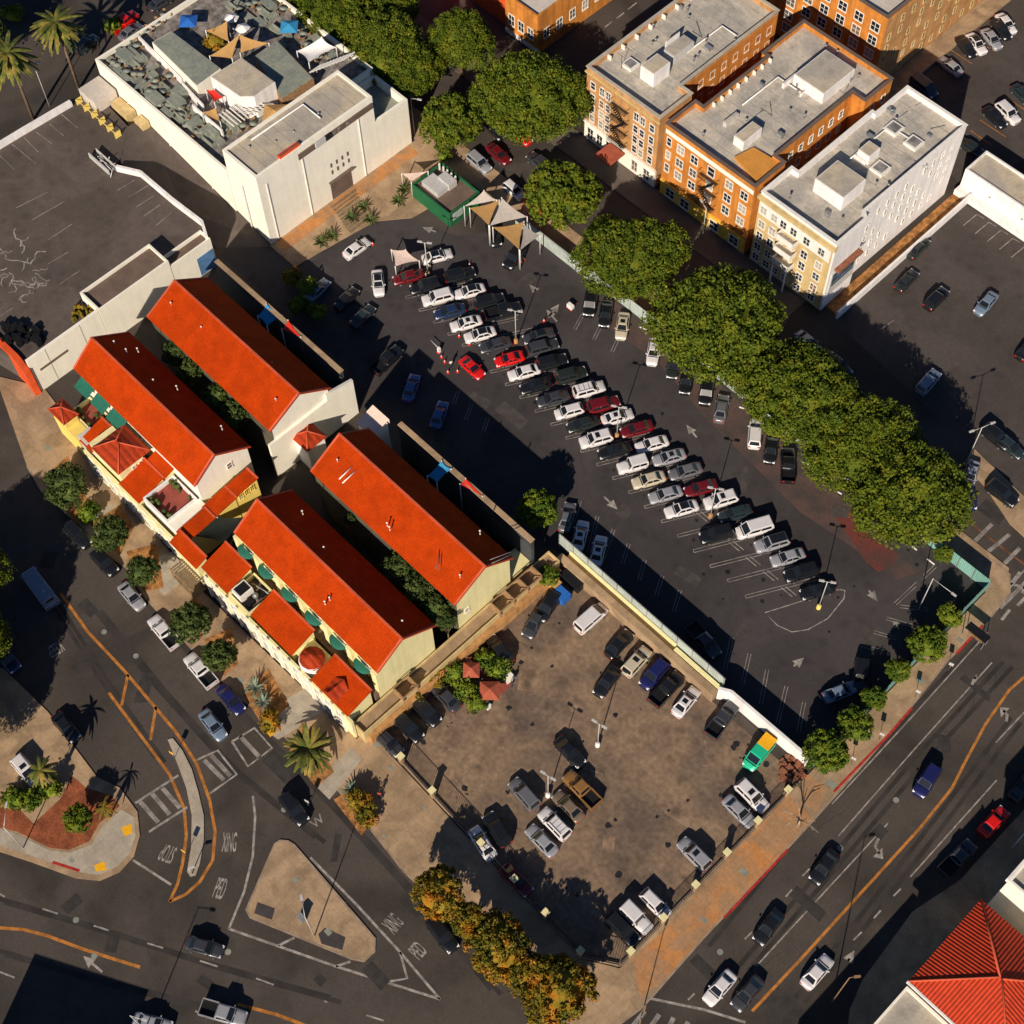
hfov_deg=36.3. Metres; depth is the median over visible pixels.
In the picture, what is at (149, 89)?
cafe table
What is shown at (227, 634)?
planting bed
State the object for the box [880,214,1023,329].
stall lines
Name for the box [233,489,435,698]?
tile roofed hall
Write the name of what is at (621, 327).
parked car
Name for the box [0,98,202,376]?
parking deck
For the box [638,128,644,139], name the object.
window
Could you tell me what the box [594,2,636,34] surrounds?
street dashes
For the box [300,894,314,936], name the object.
street lamp
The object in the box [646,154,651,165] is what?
window
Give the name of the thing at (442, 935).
parked car
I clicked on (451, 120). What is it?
street tree
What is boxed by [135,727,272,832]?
crosswalk
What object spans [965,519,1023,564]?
line
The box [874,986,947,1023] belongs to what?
flat roofed wing
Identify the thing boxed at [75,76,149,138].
side annex
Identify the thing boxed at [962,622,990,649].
bus shelter
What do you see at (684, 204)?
window
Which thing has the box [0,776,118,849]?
soil bed
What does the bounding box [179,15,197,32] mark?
parasol
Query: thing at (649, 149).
window
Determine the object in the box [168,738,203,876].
median
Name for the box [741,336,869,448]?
street tree
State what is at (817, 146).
window
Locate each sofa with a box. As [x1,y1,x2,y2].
[126,57,137,69]
[129,35,142,44]
[130,58,140,70]
[132,79,146,90]
[140,80,152,91]
[145,62,159,75]
[173,111,183,124]
[189,126,202,138]
[201,136,215,147]
[225,0,238,13]
[256,116,262,124]
[257,5,269,16]
[264,10,278,23]
[269,23,282,36]
[305,32,320,42]
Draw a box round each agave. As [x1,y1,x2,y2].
[245,677,265,697]
[253,690,271,711]
[313,234,327,247]
[324,227,338,241]
[341,780,360,802]
[344,209,358,223]
[355,200,371,212]
[362,211,377,225]
[391,194,406,207]
[396,182,410,194]
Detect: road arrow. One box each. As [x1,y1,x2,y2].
[83,956,102,972]
[423,227,435,232]
[530,285,538,292]
[547,310,556,321]
[548,304,558,316]
[603,496,616,508]
[687,425,696,437]
[793,658,803,667]
[843,951,853,963]
[868,590,876,600]
[873,838,882,858]
[971,674,977,684]
[1000,707,1008,721]
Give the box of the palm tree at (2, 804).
[0,783,20,809]
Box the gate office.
[412,162,479,227]
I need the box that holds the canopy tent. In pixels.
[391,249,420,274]
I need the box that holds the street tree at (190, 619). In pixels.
[167,600,212,644]
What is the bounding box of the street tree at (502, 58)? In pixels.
[485,54,532,102]
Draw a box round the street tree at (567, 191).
[523,158,602,231]
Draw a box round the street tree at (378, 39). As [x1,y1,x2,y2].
[337,6,428,91]
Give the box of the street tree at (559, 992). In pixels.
[519,952,599,1023]
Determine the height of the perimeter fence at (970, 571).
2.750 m
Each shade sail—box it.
[201,106,221,128]
[205,20,231,42]
[205,89,225,108]
[209,33,244,62]
[239,34,269,57]
[257,303,282,331]
[263,104,286,120]
[281,319,306,363]
[296,36,338,75]
[401,171,428,195]
[427,460,451,489]
[459,477,482,511]
[463,190,497,226]
[469,199,499,245]
[489,197,527,243]
[492,221,524,269]
[519,223,540,269]
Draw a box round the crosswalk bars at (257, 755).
[139,523,1023,1023]
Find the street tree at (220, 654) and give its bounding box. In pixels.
[201,638,238,672]
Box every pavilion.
[293,424,326,468]
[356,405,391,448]
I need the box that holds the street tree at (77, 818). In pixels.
[62,801,93,833]
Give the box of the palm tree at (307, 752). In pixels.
[283,722,333,776]
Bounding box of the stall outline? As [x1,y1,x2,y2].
[765,589,844,631]
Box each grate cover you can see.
[254,902,274,919]
[318,928,344,949]
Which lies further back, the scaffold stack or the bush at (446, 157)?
the bush at (446, 157)
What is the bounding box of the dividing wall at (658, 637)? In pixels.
[557,533,809,766]
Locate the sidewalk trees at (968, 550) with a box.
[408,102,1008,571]
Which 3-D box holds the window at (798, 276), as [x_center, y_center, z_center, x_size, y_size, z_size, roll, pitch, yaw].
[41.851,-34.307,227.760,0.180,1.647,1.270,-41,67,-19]
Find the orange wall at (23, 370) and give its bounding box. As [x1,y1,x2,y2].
[0,340,41,395]
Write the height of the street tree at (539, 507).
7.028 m
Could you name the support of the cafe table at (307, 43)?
on the theatre building at (332, 129)
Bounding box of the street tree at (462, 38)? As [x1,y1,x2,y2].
[425,6,496,76]
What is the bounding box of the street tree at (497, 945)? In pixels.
[462,906,533,985]
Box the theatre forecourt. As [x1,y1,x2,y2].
[270,140,470,265]
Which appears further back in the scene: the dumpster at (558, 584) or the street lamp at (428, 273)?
the street lamp at (428, 273)
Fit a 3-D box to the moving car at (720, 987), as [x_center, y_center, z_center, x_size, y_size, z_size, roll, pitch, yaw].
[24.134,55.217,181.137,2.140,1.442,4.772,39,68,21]
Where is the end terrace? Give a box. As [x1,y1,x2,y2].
[354,551,560,743]
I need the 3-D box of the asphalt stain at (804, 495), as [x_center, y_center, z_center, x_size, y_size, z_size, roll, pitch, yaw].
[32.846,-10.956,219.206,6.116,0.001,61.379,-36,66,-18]
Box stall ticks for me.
[697,512,795,596]
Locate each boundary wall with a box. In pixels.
[835,193,971,318]
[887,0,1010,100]
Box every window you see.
[40,350,67,370]
[88,457,95,467]
[91,465,100,477]
[96,465,103,475]
[100,474,108,486]
[105,474,112,484]
[108,482,117,494]
[117,491,125,503]
[122,492,129,502]
[125,499,134,512]
[131,500,138,510]
[134,508,143,520]
[140,509,147,519]
[143,517,152,529]
[149,518,156,528]
[152,526,160,538]
[158,527,165,537]
[161,535,169,547]
[170,544,178,556]
[226,461,233,470]
[238,493,244,500]
[244,489,249,496]
[244,544,253,558]
[249,484,255,492]
[252,630,259,642]
[260,632,265,642]
[262,640,269,652]
[264,564,274,574]
[270,643,276,653]
[272,650,279,662]
[281,654,286,663]
[283,661,290,673]
[288,587,297,601]
[291,664,297,674]
[293,671,300,683]
[302,675,307,684]
[304,682,310,693]
[311,610,321,625]
[313,686,318,695]
[323,697,329,706]
[334,708,340,717]
[336,634,345,645]
[360,658,370,673]
[508,13,514,27]
[518,19,523,34]
[527,26,533,40]
[543,25,549,39]
[556,16,562,29]
[569,6,575,20]
[582,0,588,11]
[587,126,593,140]
[589,113,594,123]
[590,80,595,91]
[590,92,594,103]
[596,133,602,147]
[598,99,603,110]
[598,109,603,120]
[598,119,603,129]
[599,87,604,97]
[604,114,609,124]
[604,123,608,134]
[605,91,610,102]
[605,103,610,114]
[631,134,637,144]
[631,144,636,154]
[631,159,637,173]
[632,123,638,134]
[633,111,638,122]
[637,148,642,158]
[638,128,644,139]
[638,138,643,149]
[639,116,645,127]
[642,168,649,181]
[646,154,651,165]
[647,145,652,155]
[648,135,653,145]
[649,123,654,134]
[663,162,669,172]
[665,149,670,160]
[665,186,674,200]
[666,136,671,147]
[673,169,681,182]
[675,157,683,169]
[676,143,684,156]
[679,196,688,211]
[687,179,694,191]
[688,166,696,179]
[690,153,698,166]
[704,191,710,203]
[705,179,713,192]
[706,165,714,179]
[708,218,718,232]
[720,203,729,216]
[722,191,731,204]
[724,178,733,191]
[728,233,738,247]
[735,214,744,227]
[737,202,746,215]
[739,189,748,202]
[751,251,759,262]
[753,241,760,252]
[755,230,762,241]
[757,219,765,230]
[759,204,767,216]
[761,258,769,269]
[763,248,771,259]
[765,237,773,248]
[767,226,775,237]
[770,212,778,224]
[770,265,777,276]
[779,219,787,230]
[780,272,787,283]
[781,21,790,32]
[783,8,792,21]
[785,0,795,9]
[787,150,793,161]
[789,226,797,238]
[792,281,800,292]
[794,271,802,282]
[795,156,800,166]
[797,260,804,271]
[798,142,803,152]
[799,249,807,261]
[801,5,810,19]
[802,235,810,247]
[803,0,812,6]
[805,148,810,158]
[806,291,814,302]
[808,133,813,144]
[808,281,816,292]
[811,271,819,282]
[814,260,822,271]
[815,139,820,150]
[816,15,826,29]
[816,246,825,258]
[818,125,823,136]
[819,2,828,16]
[825,131,830,142]
[828,117,833,127]
[831,25,841,39]
[834,12,844,26]
[835,123,840,133]
[837,0,847,13]
[838,109,843,119]
[847,35,857,49]
[850,22,860,36]
[853,9,863,23]
[863,46,873,60]
[866,33,876,47]
[869,19,880,33]
[880,93,885,103]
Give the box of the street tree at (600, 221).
[583,213,621,249]
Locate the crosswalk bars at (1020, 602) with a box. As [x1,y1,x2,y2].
[1001,571,1023,620]
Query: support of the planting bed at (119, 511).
on the sidewalk block
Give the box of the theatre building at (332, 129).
[95,0,411,243]
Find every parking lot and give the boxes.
[220,219,984,773]
[388,570,801,967]
[835,205,1023,495]
[909,0,1023,183]
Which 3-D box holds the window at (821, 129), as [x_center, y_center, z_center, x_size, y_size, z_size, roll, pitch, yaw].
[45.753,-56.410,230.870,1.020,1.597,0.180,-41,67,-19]
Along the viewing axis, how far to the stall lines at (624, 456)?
217.67 m
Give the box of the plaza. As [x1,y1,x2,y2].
[0,668,139,880]
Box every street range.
[73,397,261,556]
[169,529,379,737]
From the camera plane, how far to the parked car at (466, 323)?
228.25 m
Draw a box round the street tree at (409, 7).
[360,0,420,24]
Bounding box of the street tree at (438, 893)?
[409,863,465,923]
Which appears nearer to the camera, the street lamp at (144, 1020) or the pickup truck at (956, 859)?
the street lamp at (144, 1020)
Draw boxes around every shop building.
[472,0,505,24]
[505,0,611,53]
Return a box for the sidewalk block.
[0,377,1008,1023]
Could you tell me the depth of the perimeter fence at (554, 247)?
234.65 m
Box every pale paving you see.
[0,809,135,874]
[80,504,114,536]
[159,552,183,594]
[273,688,326,738]
[317,748,360,799]
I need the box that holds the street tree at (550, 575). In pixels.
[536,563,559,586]
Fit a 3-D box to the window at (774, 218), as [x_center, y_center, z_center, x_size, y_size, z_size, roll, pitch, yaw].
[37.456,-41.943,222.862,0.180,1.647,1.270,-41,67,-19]
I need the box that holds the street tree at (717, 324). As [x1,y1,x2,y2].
[638,262,787,389]
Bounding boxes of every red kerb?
[52,861,79,871]
[724,849,788,918]
[833,707,912,791]
[956,625,982,653]
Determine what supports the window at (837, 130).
in the apartment building at (800, 94)
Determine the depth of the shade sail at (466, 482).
205.91 m
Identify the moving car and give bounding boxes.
[21,566,60,611]
[131,1012,173,1023]
[183,935,224,959]
[197,997,248,1023]
[198,707,227,741]
[277,790,309,826]
[483,118,505,141]
[485,142,510,165]
[508,129,532,146]
[702,968,737,1006]
[730,974,765,1012]
[752,907,784,945]
[799,953,833,990]
[809,848,840,885]
[912,761,942,798]
[984,478,1018,508]
[1007,773,1023,803]
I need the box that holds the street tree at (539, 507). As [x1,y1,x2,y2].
[515,488,558,529]
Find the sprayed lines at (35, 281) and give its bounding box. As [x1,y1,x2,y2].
[0,248,49,302]
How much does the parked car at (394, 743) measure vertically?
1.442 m
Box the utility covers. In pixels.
[44,445,963,935]
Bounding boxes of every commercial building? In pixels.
[953,151,1023,240]
[987,860,1023,935]
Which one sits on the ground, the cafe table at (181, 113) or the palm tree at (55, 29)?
the palm tree at (55, 29)
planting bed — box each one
[41,456,88,522]
[89,505,133,554]
[126,544,163,590]
[184,597,213,638]
[204,628,237,674]
[244,668,288,723]
[289,722,333,786]
[334,793,375,835]
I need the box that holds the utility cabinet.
[296,912,305,923]
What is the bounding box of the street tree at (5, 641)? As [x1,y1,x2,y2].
[0,613,13,664]
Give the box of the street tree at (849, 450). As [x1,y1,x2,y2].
[798,389,926,496]
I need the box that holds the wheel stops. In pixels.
[640,327,934,564]
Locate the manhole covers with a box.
[73,510,959,958]
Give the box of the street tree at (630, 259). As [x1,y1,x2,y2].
[566,215,693,302]
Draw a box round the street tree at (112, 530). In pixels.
[89,513,128,552]
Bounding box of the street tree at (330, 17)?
[295,0,373,48]
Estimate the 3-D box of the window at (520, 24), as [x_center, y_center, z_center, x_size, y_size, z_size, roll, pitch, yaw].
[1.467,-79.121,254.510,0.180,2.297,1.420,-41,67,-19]
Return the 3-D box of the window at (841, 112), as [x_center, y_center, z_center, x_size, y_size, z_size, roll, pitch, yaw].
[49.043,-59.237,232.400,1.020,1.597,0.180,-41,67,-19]
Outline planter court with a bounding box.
[457,648,515,697]
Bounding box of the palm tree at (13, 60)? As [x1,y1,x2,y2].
[0,30,40,120]
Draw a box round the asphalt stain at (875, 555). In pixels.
[836,512,896,571]
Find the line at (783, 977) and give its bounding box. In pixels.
[751,676,1023,1011]
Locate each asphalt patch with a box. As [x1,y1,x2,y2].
[39,163,1004,1023]
[364,254,923,653]
[460,668,694,859]
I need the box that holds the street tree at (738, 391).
[733,347,783,401]
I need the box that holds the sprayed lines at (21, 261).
[0,228,45,293]
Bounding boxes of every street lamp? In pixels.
[3,802,23,847]
[35,61,49,106]
[130,1015,147,1023]
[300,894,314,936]
[410,98,421,134]
[417,240,431,276]
[507,309,522,343]
[540,770,555,797]
[591,718,606,747]
[611,405,626,438]
[700,199,706,236]
[707,486,723,518]
[816,579,835,609]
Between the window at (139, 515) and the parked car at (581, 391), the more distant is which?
the parked car at (581, 391)
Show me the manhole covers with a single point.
(719, 952)
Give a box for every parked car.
[0,649,21,674]
[9,752,39,786]
[50,710,80,743]
[62,519,91,550]
[72,34,99,55]
[88,548,118,577]
[113,10,139,35]
[117,22,143,41]
[117,580,145,611]
[146,0,173,13]
[147,614,182,651]
[183,652,219,690]
[215,682,245,715]
[304,277,331,302]
[332,286,359,312]
[342,237,371,260]
[348,304,375,329]
[369,345,403,377]
[371,269,385,296]
[376,729,404,757]
[392,269,424,286]
[394,712,424,743]
[402,374,420,402]
[409,275,441,296]
[412,696,441,727]
[421,248,453,265]
[421,286,454,307]
[425,918,458,954]
[429,401,448,430]
[431,684,461,713]
[433,303,466,320]
[443,266,476,285]
[450,315,482,333]
[453,283,485,300]
[458,355,485,380]
[463,326,496,344]
[465,149,491,174]
[467,825,497,862]
[473,292,505,311]
[479,336,511,354]
[482,811,512,848]
[483,301,522,322]
[485,221,501,247]
[485,634,514,664]
[494,350,524,368]
[498,861,533,897]
[501,178,523,200]
[502,244,526,270]
[507,363,540,382]
[507,777,540,812]
[519,377,553,395]
[521,605,544,639]
[522,327,555,345]
[524,824,559,858]
[526,151,549,168]
[526,338,559,357]
[535,353,568,372]
[536,389,569,408]
[537,589,560,623]
[537,806,572,841]
[551,789,585,823]
[553,734,585,768]
[554,366,587,385]
[554,402,584,420]
[558,502,576,533]
[562,769,602,810]
[566,415,600,434]
[571,520,589,551]
[572,380,605,400]
[573,602,608,634]
[578,427,613,449]
[582,288,597,318]
[586,395,620,414]
[589,535,607,567]
[592,664,621,698]
[597,441,631,460]
[598,300,612,328]
[600,408,634,427]
[603,629,634,660]
[603,910,640,947]
[614,311,629,340]
[616,453,648,475]
[619,420,654,439]
[619,899,652,934]
[620,645,652,678]
[631,470,666,490]
[634,435,669,453]
[638,657,670,690]
[638,887,671,918]
[645,337,659,366]
[647,670,685,709]
[648,485,683,504]
[651,448,686,467]
[663,499,699,519]
[665,351,679,380]
[668,462,703,481]
[670,685,700,718]
[676,836,712,872]
[678,367,692,395]
[683,478,718,498]
[684,620,721,660]
[698,379,714,406]
[698,522,735,545]
[703,488,738,510]
[703,700,738,741]
[713,394,729,423]
[717,504,752,523]
[721,793,754,828]
[734,777,769,813]
[735,515,773,540]
[742,732,776,771]
[747,419,761,449]
[753,531,790,554]
[762,434,778,465]
[769,547,806,568]
[780,448,796,484]
[783,561,819,584]
[793,329,820,347]
[799,580,835,601]
[821,681,857,703]
[829,350,852,374]
[852,656,869,693]
[893,268,919,293]
[906,238,930,260]
[909,71,938,99]
[914,368,941,396]
[922,286,949,312]
[936,56,963,77]
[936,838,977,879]
[954,35,976,58]
[959,137,984,158]
[960,480,977,510]
[963,459,980,486]
[965,32,987,55]
[973,290,998,316]
[976,805,1010,838]
[979,421,1006,451]
[980,27,1002,50]
[981,105,1007,129]
[989,18,1012,41]
[994,12,1016,34]
[994,99,1020,125]
[1000,434,1023,460]
[1009,83,1023,105]
[1014,343,1023,362]
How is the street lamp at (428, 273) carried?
on the parking lot at (506, 463)
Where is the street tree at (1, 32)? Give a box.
[0,20,6,38]
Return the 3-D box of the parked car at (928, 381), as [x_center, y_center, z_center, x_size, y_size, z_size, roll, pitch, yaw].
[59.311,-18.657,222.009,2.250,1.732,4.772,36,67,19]
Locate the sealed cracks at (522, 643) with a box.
[14,305,1022,999]
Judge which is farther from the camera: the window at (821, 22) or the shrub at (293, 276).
the window at (821, 22)
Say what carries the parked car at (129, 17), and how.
on the ground
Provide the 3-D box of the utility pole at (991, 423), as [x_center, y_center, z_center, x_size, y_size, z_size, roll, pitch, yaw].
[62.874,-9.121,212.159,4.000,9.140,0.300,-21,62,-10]
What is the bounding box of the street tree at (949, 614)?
[936,601,963,628]
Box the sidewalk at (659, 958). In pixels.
[632,796,811,998]
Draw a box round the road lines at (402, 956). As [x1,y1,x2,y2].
[132,796,745,1022]
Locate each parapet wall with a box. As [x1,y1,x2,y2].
[0,100,72,148]
[115,165,207,238]
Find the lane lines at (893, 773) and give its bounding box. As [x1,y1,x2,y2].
[756,570,1023,966]
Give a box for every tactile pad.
[94,861,106,871]
[122,824,131,835]
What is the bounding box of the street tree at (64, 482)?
[43,461,88,509]
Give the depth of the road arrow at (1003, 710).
198.00 m
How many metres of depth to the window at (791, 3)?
250.30 m
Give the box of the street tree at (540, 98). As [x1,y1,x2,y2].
[466,49,595,146]
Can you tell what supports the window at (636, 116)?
in the apartment building at (649, 78)
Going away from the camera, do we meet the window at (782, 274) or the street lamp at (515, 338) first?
the street lamp at (515, 338)
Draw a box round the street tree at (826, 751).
[801,728,849,774]
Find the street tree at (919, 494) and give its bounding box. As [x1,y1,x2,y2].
[841,434,978,549]
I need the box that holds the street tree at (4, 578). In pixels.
[0,548,16,587]
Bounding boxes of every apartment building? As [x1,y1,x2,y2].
[583,0,779,186]
[659,19,893,252]
[749,85,967,309]
[769,0,981,75]
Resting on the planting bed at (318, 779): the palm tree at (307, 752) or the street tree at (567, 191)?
the palm tree at (307, 752)
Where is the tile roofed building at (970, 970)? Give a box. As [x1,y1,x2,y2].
[906,898,1023,1023]
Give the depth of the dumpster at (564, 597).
205.85 m
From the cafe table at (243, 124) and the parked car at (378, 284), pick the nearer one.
the parked car at (378, 284)
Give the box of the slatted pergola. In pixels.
[169,559,207,598]
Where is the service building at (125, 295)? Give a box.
[80,244,173,333]
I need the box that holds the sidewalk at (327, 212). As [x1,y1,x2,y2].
[276,146,417,250]
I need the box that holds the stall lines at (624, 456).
[405,280,818,597]
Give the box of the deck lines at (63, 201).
[0,114,171,315]
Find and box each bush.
[76,500,100,525]
[436,150,452,162]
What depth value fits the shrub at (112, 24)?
258.86 m
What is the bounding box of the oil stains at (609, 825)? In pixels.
[417,299,918,896]
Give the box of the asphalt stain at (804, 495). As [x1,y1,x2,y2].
[596,297,918,579]
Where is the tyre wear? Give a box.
[0,603,1021,1008]
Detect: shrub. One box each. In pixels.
[0,3,24,20]
[1,785,26,810]
[19,787,47,812]
[37,774,63,801]
[103,16,120,34]
[160,341,185,384]
[175,357,203,398]
[201,1,227,50]
[202,383,229,410]
[219,398,249,438]
[258,708,281,733]
[281,265,302,286]
[287,295,308,315]
[294,276,318,294]
[305,302,327,320]
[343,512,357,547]
[344,788,373,812]
[354,801,379,828]
[380,551,413,592]
[398,569,435,608]
[416,691,424,701]
[419,592,453,637]
[428,669,447,688]
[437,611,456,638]
[444,660,462,685]
[453,677,478,700]
[464,690,488,714]
[472,647,495,669]
[484,656,512,681]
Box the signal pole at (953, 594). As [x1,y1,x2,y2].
[918,578,956,609]
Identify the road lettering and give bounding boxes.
[47,640,64,657]
[158,844,176,863]
[212,877,226,898]
[221,833,236,851]
[310,814,322,826]
[381,913,403,934]
[408,942,425,959]
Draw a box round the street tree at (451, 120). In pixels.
[417,91,484,154]
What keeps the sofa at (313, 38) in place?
on the theatre building at (332, 129)
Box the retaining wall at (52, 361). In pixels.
[25,310,106,390]
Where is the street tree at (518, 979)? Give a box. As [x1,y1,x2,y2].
[503,952,551,1001]
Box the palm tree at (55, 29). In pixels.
[29,3,86,90]
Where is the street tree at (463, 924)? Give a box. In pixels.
[450,901,487,940]
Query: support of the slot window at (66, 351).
in the retaining wall at (52, 361)
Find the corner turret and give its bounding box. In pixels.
[47,397,86,457]
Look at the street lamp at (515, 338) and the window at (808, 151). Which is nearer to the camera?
the street lamp at (515, 338)
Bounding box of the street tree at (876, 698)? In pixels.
[859,685,887,711]
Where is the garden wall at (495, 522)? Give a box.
[214,259,534,565]
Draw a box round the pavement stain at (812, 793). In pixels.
[800,774,823,811]
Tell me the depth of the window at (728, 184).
226.35 m
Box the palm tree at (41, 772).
[26,754,58,787]
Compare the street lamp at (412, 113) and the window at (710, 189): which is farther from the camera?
the street lamp at (412, 113)
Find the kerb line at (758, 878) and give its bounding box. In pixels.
[26,466,1010,1023]
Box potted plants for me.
[71,304,92,321]
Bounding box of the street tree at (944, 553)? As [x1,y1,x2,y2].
[933,545,953,563]
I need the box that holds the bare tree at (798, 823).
[785,800,813,831]
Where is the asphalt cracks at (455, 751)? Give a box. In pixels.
[423,713,721,803]
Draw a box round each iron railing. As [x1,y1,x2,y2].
[379,733,618,965]
[620,776,801,965]
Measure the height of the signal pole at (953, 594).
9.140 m
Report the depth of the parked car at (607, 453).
217.03 m
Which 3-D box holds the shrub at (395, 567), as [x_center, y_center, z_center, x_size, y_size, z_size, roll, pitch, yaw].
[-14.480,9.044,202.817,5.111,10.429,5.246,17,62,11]
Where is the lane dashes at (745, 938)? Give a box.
[0,869,900,1021]
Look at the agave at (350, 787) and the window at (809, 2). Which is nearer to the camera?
the agave at (350, 787)
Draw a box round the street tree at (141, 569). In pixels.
[125,555,161,586]
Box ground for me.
[0,0,1023,1023]
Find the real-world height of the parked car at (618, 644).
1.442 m
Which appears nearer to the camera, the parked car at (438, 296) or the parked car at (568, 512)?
the parked car at (568, 512)
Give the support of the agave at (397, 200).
on the theatre forecourt
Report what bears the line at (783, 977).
on the ground
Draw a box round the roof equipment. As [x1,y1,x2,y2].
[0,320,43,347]
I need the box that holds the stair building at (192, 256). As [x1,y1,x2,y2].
[163,230,215,278]
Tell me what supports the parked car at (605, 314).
on the parking lot at (506, 463)
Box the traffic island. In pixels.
[247,841,373,959]
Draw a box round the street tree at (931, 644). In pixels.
[905,622,948,663]
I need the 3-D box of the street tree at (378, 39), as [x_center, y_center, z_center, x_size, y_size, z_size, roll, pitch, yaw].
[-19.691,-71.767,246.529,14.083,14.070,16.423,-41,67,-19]
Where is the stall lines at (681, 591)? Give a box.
[452,314,936,731]
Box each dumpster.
[549,578,561,589]
[554,585,570,605]
[560,568,583,593]
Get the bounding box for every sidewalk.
[276,146,417,250]
[632,796,811,998]
[848,810,1023,1023]
[964,448,1023,536]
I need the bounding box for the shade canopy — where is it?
[196,517,242,542]
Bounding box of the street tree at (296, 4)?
[278,0,320,14]
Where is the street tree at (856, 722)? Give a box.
[835,703,874,741]
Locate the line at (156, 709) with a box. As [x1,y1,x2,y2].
[0,593,304,1023]
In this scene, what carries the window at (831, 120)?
in the apartment building at (800, 94)
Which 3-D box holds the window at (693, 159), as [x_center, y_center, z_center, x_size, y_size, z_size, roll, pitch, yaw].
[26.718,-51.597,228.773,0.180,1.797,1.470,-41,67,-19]
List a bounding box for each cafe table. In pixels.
[109,58,116,63]
[113,61,120,66]
[123,67,130,74]
[131,70,137,75]
[133,42,139,48]
[137,70,144,77]
[146,87,153,92]
[151,83,158,88]
[152,77,159,82]
[158,88,165,95]
[165,72,171,79]
[177,110,184,115]
[222,125,228,130]
[235,5,242,11]
[239,121,246,128]
[245,0,251,7]
[250,120,257,127]
[279,5,286,11]
[300,30,306,36]
[303,40,310,45]
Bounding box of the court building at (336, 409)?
[268,379,529,583]
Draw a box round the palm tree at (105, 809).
[93,795,117,820]
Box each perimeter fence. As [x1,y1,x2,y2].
[515,218,592,278]
[593,271,991,590]
[812,582,988,767]
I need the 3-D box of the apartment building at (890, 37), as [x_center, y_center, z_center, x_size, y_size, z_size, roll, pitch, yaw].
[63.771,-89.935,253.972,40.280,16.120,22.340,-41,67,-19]
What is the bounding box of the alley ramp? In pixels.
[120,122,271,247]
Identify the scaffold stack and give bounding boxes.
[88,148,115,177]
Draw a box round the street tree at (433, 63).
[378,41,447,105]
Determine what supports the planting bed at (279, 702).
on the sidewalk block
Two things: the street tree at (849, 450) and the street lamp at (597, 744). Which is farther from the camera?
the street tree at (849, 450)
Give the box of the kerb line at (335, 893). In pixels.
[245,840,375,961]
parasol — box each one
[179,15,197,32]
[224,13,238,28]
[235,23,249,37]
[280,20,297,36]
[463,662,479,677]
[480,681,499,699]
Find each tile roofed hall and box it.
[73,331,258,503]
[146,277,331,459]
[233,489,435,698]
[310,428,513,633]
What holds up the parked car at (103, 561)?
on the ground
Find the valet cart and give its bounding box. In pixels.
[567,302,577,310]
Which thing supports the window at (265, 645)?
in the street range at (296, 645)
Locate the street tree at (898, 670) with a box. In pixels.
[884,658,912,682]
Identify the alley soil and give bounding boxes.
[825,194,961,313]
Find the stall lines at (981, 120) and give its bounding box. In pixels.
[951,46,1023,145]

